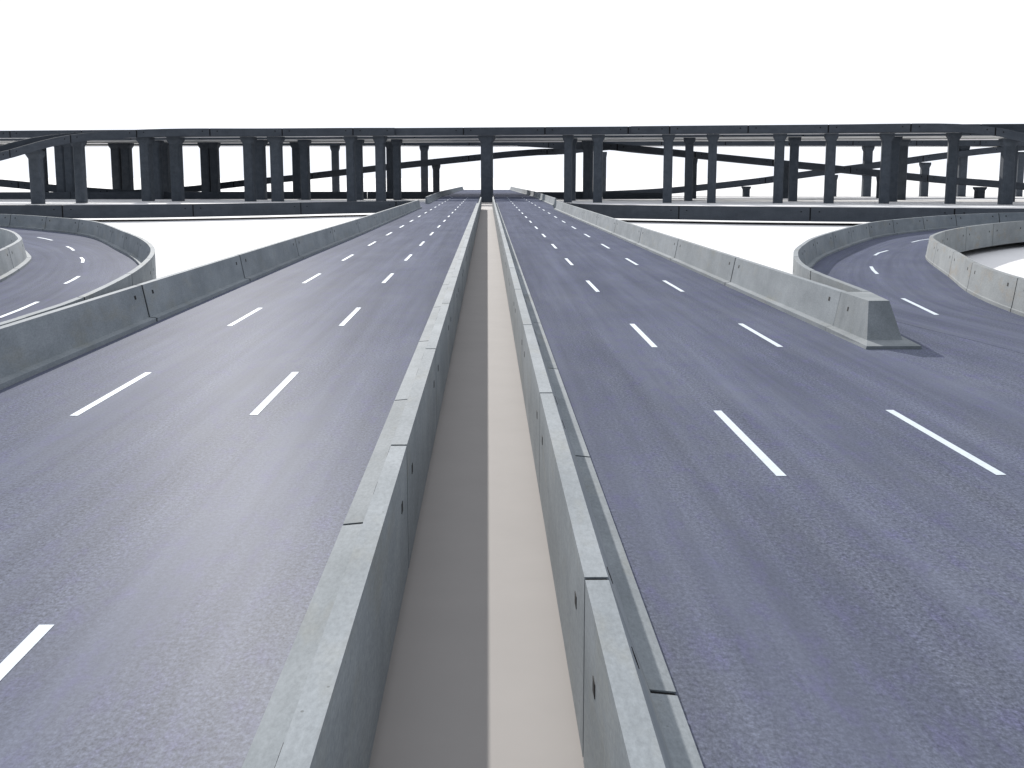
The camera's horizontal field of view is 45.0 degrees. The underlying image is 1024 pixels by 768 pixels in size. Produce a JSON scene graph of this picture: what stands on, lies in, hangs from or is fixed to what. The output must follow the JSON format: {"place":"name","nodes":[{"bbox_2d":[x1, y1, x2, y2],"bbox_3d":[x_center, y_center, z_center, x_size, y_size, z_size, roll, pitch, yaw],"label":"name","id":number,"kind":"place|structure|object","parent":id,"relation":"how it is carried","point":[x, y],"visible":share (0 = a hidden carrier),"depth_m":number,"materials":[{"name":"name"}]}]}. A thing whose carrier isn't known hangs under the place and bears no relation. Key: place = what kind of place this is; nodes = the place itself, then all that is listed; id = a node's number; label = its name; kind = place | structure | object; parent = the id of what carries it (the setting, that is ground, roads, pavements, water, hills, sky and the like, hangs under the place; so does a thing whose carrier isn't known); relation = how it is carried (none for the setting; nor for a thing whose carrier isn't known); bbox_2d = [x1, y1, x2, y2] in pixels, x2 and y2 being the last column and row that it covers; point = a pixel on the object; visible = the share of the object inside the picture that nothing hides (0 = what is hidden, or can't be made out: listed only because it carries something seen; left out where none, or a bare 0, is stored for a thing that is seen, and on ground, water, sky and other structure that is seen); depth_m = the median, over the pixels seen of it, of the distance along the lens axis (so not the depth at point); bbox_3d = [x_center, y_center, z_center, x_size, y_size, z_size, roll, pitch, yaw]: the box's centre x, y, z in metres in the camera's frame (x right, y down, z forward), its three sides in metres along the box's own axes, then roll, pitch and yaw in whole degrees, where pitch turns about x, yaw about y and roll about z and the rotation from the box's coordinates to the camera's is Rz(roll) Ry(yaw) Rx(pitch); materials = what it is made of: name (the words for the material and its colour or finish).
{"place":"outdoors","nodes":[
{"label":"outdoors","id":0,"kind":"place"},
{"bbox_2d":[0,227,137,321],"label":"slip road","id":1,"kind":"structure","parent":0,"point":[60,267],"depth_m":59.73,"materials":[{"name":"grey asphalt"}]},
{"bbox_2d":[0,228,30,281],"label":"concrete barrier","id":2,"kind":"object","parent":1,"relation":"on","point":[15,256],"visible":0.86,"depth_m":62.09,"materials":[{"name":"grey concrete"}]},
{"bbox_2d":[0,214,155,325],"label":"concrete barrier","id":3,"kind":"object","parent":1,"relation":"on","point":[139,251],"visible":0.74,"depth_m":74.95,"materials":[{"name":"grey concrete"}]},
{"bbox_2d":[0,190,480,767],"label":"road","id":4,"kind":"structure","parent":0,"point":[178,490],"depth_m":17.77,"materials":[{"name":"grey asphalt"}]},
{"bbox_2d":[0,200,421,389],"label":"concrete barrier","id":5,"kind":"object","parent":4,"relation":"on","point":[34,345],"visible":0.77,"depth_m":38.14,"materials":[{"name":"grey concrete"}]},
{"bbox_2d":[242,197,480,767],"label":"concrete barrier","id":6,"kind":"object","parent":4,"relation":"on","point":[323,708],"visible":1,"depth_m":11.88,"materials":[{"name":"grey concrete"}]},
{"bbox_2d":[425,186,463,203],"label":"concrete barrier","id":7,"kind":"object","parent":4,"relation":"on","point":[429,199],"visible":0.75,"depth_m":279.10,"materials":[{"name":"grey concrete"}]},
{"bbox_2d":[369,202,583,767],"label":"median ground","id":8,"kind":"structure","parent":0,"point":[478,675],"depth_m":16.16,"materials":[{"name":"concrete"}]},
{"bbox_2d":[478,135,495,201],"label":"bridge pier","id":9,"kind":"structure","parent":8,"relation":"on","point":[486,141],"depth_m":267.06,"materials":[{"name":"concrete"}]},
{"bbox_2d":[0,178,1023,278],"bbox_3d":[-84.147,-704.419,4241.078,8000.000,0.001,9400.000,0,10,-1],"label":"ground","id":10,"kind":"structure","parent":0,"point":[179,244],"depth_m":155.84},
{"bbox_2d":[25,151,45,203],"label":"bridge pier","id":11,"kind":"structure","parent":10,"relation":"on","point":[36,177],"depth_m":249.77,"materials":[{"name":"concrete"}]},
{"bbox_2d":[37,148,48,191],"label":"bridge pier","id":12,"kind":"structure","parent":10,"relation":"on","point":[45,170],"depth_m":308.81,"materials":[{"name":"concrete"}]},
{"bbox_2d":[54,145,65,191],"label":"bridge pier","id":13,"kind":"structure","parent":10,"relation":"on","point":[59,168],"depth_m":307.24,"materials":[{"name":"concrete"}]},
{"bbox_2d":[62,143,74,191],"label":"bridge pier","id":14,"kind":"structure","parent":10,"relation":"on","point":[69,167],"depth_m":306.79,"materials":[{"name":"concrete"}]},
{"bbox_2d":[0,179,140,191],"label":"connector ramp","id":15,"kind":"structure","parent":10,"relation":"on","point":[22,185],"depth_m":308.96,"materials":[{"name":"concrete"}]},
{"bbox_2d":[70,141,87,202],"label":"bridge pier","id":16,"kind":"structure","parent":10,"relation":"on","point":[80,176],"depth_m":259.68,"materials":[{"name":"concrete"}]},
{"bbox_2d":[0,128,394,160],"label":"connector ramp","id":17,"kind":"structure","parent":16,"relation":"on","point":[16,148],"depth_m":266.77,"materials":[{"name":"concrete"}]},
{"bbox_2d":[108,143,122,189],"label":"bridge pier","id":18,"kind":"structure","parent":10,"relation":"on","point":[115,151],"depth_m":326.46,"materials":[{"name":"concrete"}]},
{"bbox_2d":[0,138,1003,143],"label":"overpass deck","id":19,"kind":"structure","parent":18,"relation":"on","point":[697,140],"depth_m":310.84,"materials":[{"name":"concrete"}]},
{"bbox_2d":[118,143,133,189],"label":"bridge pier","id":20,"kind":"structure","parent":10,"relation":"on","point":[127,167],"depth_m":326.16,"materials":[{"name":"concrete"}]},
{"bbox_2d":[136,137,154,200],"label":"bridge pier","id":21,"kind":"structure","parent":10,"relation":"on","point":[146,169],"depth_m":280.12,"materials":[{"name":"concrete"}]},
{"bbox_2d":[152,140,163,198],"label":"bridge pier","id":22,"kind":"structure","parent":10,"relation":"on","point":[157,145],"depth_m":303.37,"materials":[{"name":"concrete"}]},
{"bbox_2d":[162,143,170,191],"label":"bridge pier","id":23,"kind":"structure","parent":10,"relation":"on","point":[166,167],"depth_m":324.40,"materials":[{"name":"concrete"}]},
{"bbox_2d":[166,137,184,200],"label":"bridge pier","id":24,"kind":"structure","parent":10,"relation":"on","point":[176,167],"depth_m":278.95,"materials":[{"name":"concrete"}]},
{"bbox_2d":[197,143,210,191],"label":"bridge pier","id":25,"kind":"structure","parent":10,"relation":"on","point":[205,168],"depth_m":322.48,"materials":[{"name":"concrete"}]},
{"bbox_2d":[208,143,220,197],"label":"bridge pier","id":26,"kind":"structure","parent":10,"relation":"on","point":[214,166],"depth_m":322.25,"materials":[{"name":"concrete"}]},
{"bbox_2d":[0,192,436,198],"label":"parapet wall","id":27,"kind":"structure","parent":10,"relation":"on","point":[190,195],"depth_m":307.05,"materials":[{"name":"concrete"}]},
{"bbox_2d":[240,137,256,200],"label":"bridge pier","id":28,"kind":"structure","parent":10,"relation":"on","point":[249,168],"depth_m":276.19,"materials":[{"name":"concrete"}]},
{"bbox_2d":[255,140,267,199],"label":"bridge pier","id":29,"kind":"structure","parent":10,"relation":"on","point":[260,168],"depth_m":298.91,"materials":[{"name":"concrete"}]},
{"bbox_2d":[267,137,284,201],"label":"bridge pier","id":30,"kind":"structure","parent":10,"relation":"on","point":[276,169],"depth_m":275.07,"materials":[{"name":"concrete"}]},
{"bbox_2d":[290,142,300,197],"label":"bridge pier","id":31,"kind":"structure","parent":10,"relation":"on","point":[296,175],"depth_m":318.48,"materials":[{"name":"concrete"}]},
{"bbox_2d":[298,140,310,199],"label":"bridge pier","id":32,"kind":"structure","parent":10,"relation":"on","point":[304,145],"depth_m":297.16,"materials":[{"name":"concrete"}]},
{"bbox_2d":[330,146,339,191],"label":"bridge pier","id":33,"kind":"structure","parent":10,"relation":"on","point":[335,166],"depth_m":339.97,"materials":[{"name":"concrete"}]},
{"bbox_2d":[343,136,357,201],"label":"bridge pier","id":34,"kind":"structure","parent":10,"relation":"on","point":[350,141],"depth_m":272.41,"materials":[{"name":"concrete"}]},
{"bbox_2d":[356,139,363,199],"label":"bridge pier","id":35,"kind":"structure","parent":10,"relation":"on","point":[359,167],"depth_m":295.00,"materials":[{"name":"concrete"}]},
{"bbox_2d":[373,136,386,200],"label":"bridge pier","id":36,"kind":"structure","parent":10,"relation":"on","point":[380,160],"depth_m":271.18,"materials":[{"name":"concrete"}]},
{"bbox_2d":[385,142,392,191],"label":"bridge pier","id":37,"kind":"structure","parent":10,"relation":"on","point":[389,157],"depth_m":314.47,"materials":[{"name":"concrete"}]},
{"bbox_2d":[391,139,401,199],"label":"bridge pier","id":38,"kind":"structure","parent":10,"relation":"on","point":[397,192],"depth_m":293.56,"materials":[{"name":"concrete"}]},
{"bbox_2d":[419,146,428,191],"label":"bridge pier","id":39,"kind":"structure","parent":10,"relation":"on","point":[424,169],"depth_m":340.69,"materials":[{"name":"concrete"}]},
{"bbox_2d":[432,164,440,191],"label":"bridge pier","id":40,"kind":"structure","parent":10,"relation":"on","point":[436,178],"depth_m":332.33,"materials":[{"name":"concrete"}]},
{"bbox_2d":[134,143,619,191],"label":"connector ramp","id":41,"kind":"structure","parent":40,"relation":"on","point":[409,164],"depth_m":329.42,"materials":[{"name":"concrete"}]},
{"bbox_2d":[562,135,573,202],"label":"bridge pier","id":42,"kind":"structure","parent":10,"relation":"on","point":[568,140],"depth_m":264.45,"materials":[{"name":"concrete"}]},
{"bbox_2d":[572,138,577,200],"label":"bridge pier","id":43,"kind":"structure","parent":10,"relation":"on","point":[574,142],"depth_m":286.59,"materials":[{"name":"concrete"}]},
{"bbox_2d":[582,141,590,198],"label":"bridge pier","id":44,"kind":"structure","parent":10,"relation":"on","point":[586,152],"depth_m":306.33,"materials":[{"name":"concrete"}]},
{"bbox_2d":[589,141,593,198],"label":"bridge pier","id":45,"kind":"structure","parent":10,"relation":"on","point":[591,174],"depth_m":306.54,"materials":[{"name":"concrete"}]},
{"bbox_2d":[592,135,604,202],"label":"bridge pier","id":46,"kind":"structure","parent":10,"relation":"on","point":[598,140],"depth_m":263.33,"materials":[{"name":"concrete"}]},
{"bbox_2d":[538,192,662,198],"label":"parapet wall","id":47,"kind":"structure","parent":10,"relation":"on","point":[606,195],"depth_m":310.80,"materials":[{"name":"concrete"}]},
{"bbox_2d":[602,152,606,196],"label":"bridge pier","id":48,"kind":"structure","parent":10,"relation":"on","point":[604,173],"depth_m":333.31,"materials":[{"name":"concrete"}]},
{"bbox_2d":[662,134,674,202],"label":"bridge pier","id":49,"kind":"structure","parent":10,"relation":"on","point":[668,139],"depth_m":260.90,"materials":[{"name":"concrete"}]},
{"bbox_2d":[684,138,695,200],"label":"bridge pier","id":50,"kind":"structure","parent":10,"relation":"on","point":[688,178],"depth_m":282.07,"materials":[{"name":"concrete"}]},
{"bbox_2d":[0,134,1002,142],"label":"overpass deck","id":51,"kind":"structure","parent":50,"relation":"on","point":[681,137],"depth_m":287.31,"materials":[{"name":"concrete"}]},
{"bbox_2d":[692,158,697,197],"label":"bridge pier","id":52,"kind":"structure","parent":10,"relation":"on","point":[695,160],"depth_m":317.08,"materials":[{"name":"concrete"}]},
{"bbox_2d":[707,134,718,202],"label":"bridge pier","id":53,"kind":"structure","parent":10,"relation":"on","point":[712,165],"depth_m":259.40,"materials":[{"name":"concrete"}]},
{"bbox_2d":[741,186,750,196],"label":"bridge pier","id":54,"kind":"structure","parent":10,"relation":"on","point":[745,191],"depth_m":344.40,"materials":[{"name":"concrete"}]},
{"bbox_2d":[773,134,786,202],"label":"bridge pier","id":55,"kind":"structure","parent":10,"relation":"on","point":[779,139],"depth_m":257.06,"materials":[{"name":"concrete"}]},
{"bbox_2d":[783,167,788,197],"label":"bridge pier","id":56,"kind":"structure","parent":10,"relation":"on","point":[785,182],"depth_m":317.52,"materials":[{"name":"concrete"}]},
{"bbox_2d":[518,142,1023,189],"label":"connector ramp","id":57,"kind":"structure","parent":56,"relation":"on","point":[801,165],"depth_m":315.09,"materials":[{"name":"concrete"}]},
{"bbox_2d":[788,137,800,200],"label":"bridge pier","id":58,"kind":"structure","parent":10,"relation":"on","point":[794,142],"depth_m":278.13,"materials":[{"name":"concrete"}]},
{"bbox_2d":[576,146,1023,193],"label":"connector ramp","id":59,"kind":"structure","parent":10,"relation":"on","point":[814,173],"depth_m":341.77,"materials":[{"name":"concrete"}]},
{"bbox_2d":[823,133,838,202],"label":"bridge pier","id":60,"kind":"structure","parent":10,"relation":"on","point":[830,161],"depth_m":255.38,"materials":[{"name":"concrete"}]},
{"bbox_2d":[834,175,837,196],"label":"bridge pier","id":61,"kind":"structure","parent":10,"relation":"on","point":[835,187],"depth_m":344.83,"materials":[{"name":"concrete"}]},
{"bbox_2d":[861,146,874,196],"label":"bridge pier","id":62,"kind":"structure","parent":10,"relation":"on","point":[867,180],"depth_m":343.27,"materials":[{"name":"concrete"}]},
{"bbox_2d":[876,176,879,197],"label":"bridge pier","id":63,"kind":"structure","parent":10,"relation":"on","point":[877,186],"depth_m":318.60,"materials":[{"name":"concrete"}]},
{"bbox_2d":[878,133,894,203],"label":"bridge pier","id":64,"kind":"structure","parent":10,"relation":"on","point":[885,165],"depth_m":253.59,"materials":[{"name":"concrete"}]},
{"bbox_2d":[889,136,902,201],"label":"bridge pier","id":65,"kind":"structure","parent":10,"relation":"on","point":[896,141],"depth_m":274.51,"materials":[{"name":"concrete"}]},
{"bbox_2d":[897,139,910,199],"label":"bridge pier","id":66,"kind":"structure","parent":10,"relation":"on","point":[903,163],"depth_m":293.83,"materials":[{"name":"concrete"}]},
{"bbox_2d":[919,162,930,196],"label":"bridge pier","id":67,"kind":"structure","parent":10,"relation":"on","point":[924,186],"depth_m":344.89,"materials":[{"name":"concrete"}]},
{"bbox_2d":[944,133,961,203],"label":"bridge pier","id":68,"kind":"structure","parent":10,"relation":"on","point":[953,139],"depth_m":251.50,"materials":[{"name":"concrete"}]},
{"bbox_2d":[956,146,969,196],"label":"bridge pier","id":69,"kind":"structure","parent":10,"relation":"on","point":[962,173],"depth_m":343.49,"materials":[{"name":"concrete"}]},
{"bbox_2d":[973,187,986,197],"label":"bridge pier","id":70,"kind":"structure","parent":10,"relation":"on","point":[979,192],"depth_m":318.65,"materials":[{"name":"concrete"}]},
{"bbox_2d":[997,138,1019,204],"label":"bridge pier","id":71,"kind":"structure","parent":10,"relation":"on","point":[1007,171],"depth_m":243.52,"materials":[{"name":"concrete"}]},
{"bbox_2d":[631,123,1023,141],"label":"connector ramp","id":72,"kind":"structure","parent":71,"relation":"on","point":[1014,134],"depth_m":250.71,"materials":[{"name":"concrete"}]},
{"bbox_2d":[1013,144,1018,201],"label":"bridge pier","id":73,"kind":"structure","parent":10,"relation":"on","point":[1016,161],"depth_m":270.58,"materials":[{"name":"concrete"}]},
{"bbox_2d":[1015,152,1023,196],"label":"bridge pier","id":74,"kind":"structure","parent":10,"relation":"on","point":[1020,173],"depth_m":345.03,"materials":[{"name":"concrete"}]},
{"bbox_2d":[0,124,1023,138],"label":"overpass deck","id":75,"kind":"structure","parent":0,"point":[503,131],"depth_m":263.49,"materials":[{"name":"concrete"}]},
{"bbox_2d":[0,140,1023,146],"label":"overpass deck","id":76,"kind":"structure","parent":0,"point":[944,143],"depth_m":339.99,"materials":[{"name":"concrete"}]},
{"bbox_2d":[0,0,1023,177],"label":"sky","id":77,"kind":"structure","parent":0,"point":[65,64],"materials":[{"name":"white"}]},
{"bbox_2d":[493,190,1023,767],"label":"road","id":78,"kind":"structure","parent":0,"point":[821,532],"depth_m":17.23,"materials":[{"name":"grey asphalt"}]},
{"bbox_2d":[509,187,555,207],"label":"concrete barrier","id":79,"kind":"object","parent":78,"relation":"on","point":[550,200],"visible":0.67,"depth_m":260.37,"materials":[{"name":"grey concrete"}]},
{"bbox_2d":[492,197,703,767],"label":"concrete barrier","id":80,"kind":"object","parent":78,"relation":"on","point":[629,712],"visible":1,"depth_m":11.80,"materials":[{"name":"grey concrete"}]},
{"bbox_2d":[554,201,846,330],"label":"concrete barrier","id":81,"kind":"object","parent":78,"relation":"on","point":[813,303],"visible":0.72,"depth_m":50.76,"materials":[{"name":"grey concrete"}]},
{"bbox_2d":[825,292,921,348],"bbox_3d":[10.188,-1.818,34.613,1.720,1.162,3.965,0,10,-1],"label":"barrier nose","id":82,"kind":"object","parent":78,"relation":"on","point":[865,320],"visible":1,"depth_m":33.80,"materials":[{"name":"grey concrete"}]},
{"bbox_2d":[566,203,1023,221],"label":"parapet wall","id":83,"kind":"structure","parent":0,"point":[814,214],"depth_m":141.13,"materials":[{"name":"concrete"}]},
{"bbox_2d":[812,228,1023,353],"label":"slip road","id":84,"kind":"structure","parent":0,"point":[907,280],"depth_m":50.08,"materials":[{"name":"grey asphalt"}]},
{"bbox_2d":[793,212,1023,291],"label":"concrete barrier","id":85,"kind":"object","parent":84,"relation":"on","point":[809,254],"visible":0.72,"depth_m":86.85,"materials":[{"name":"grey concrete"}]},
{"bbox_2d":[925,221,1023,316],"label":"concrete barrier","id":86,"kind":"object","parent":84,"relation":"on","point":[989,285],"visible":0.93,"depth_m":55.87,"materials":[{"name":"grey concrete"}]},
{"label":"crossing road","id":87,"kind":"structure","parent":0,"visible":0},
{"bbox_2d":[0,201,411,217],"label":"parapet wall","id":88,"kind":"structure","parent":87,"relation":"on","point":[170,210],"depth_m":156.06,"materials":[{"name":"concrete"}]}
]}

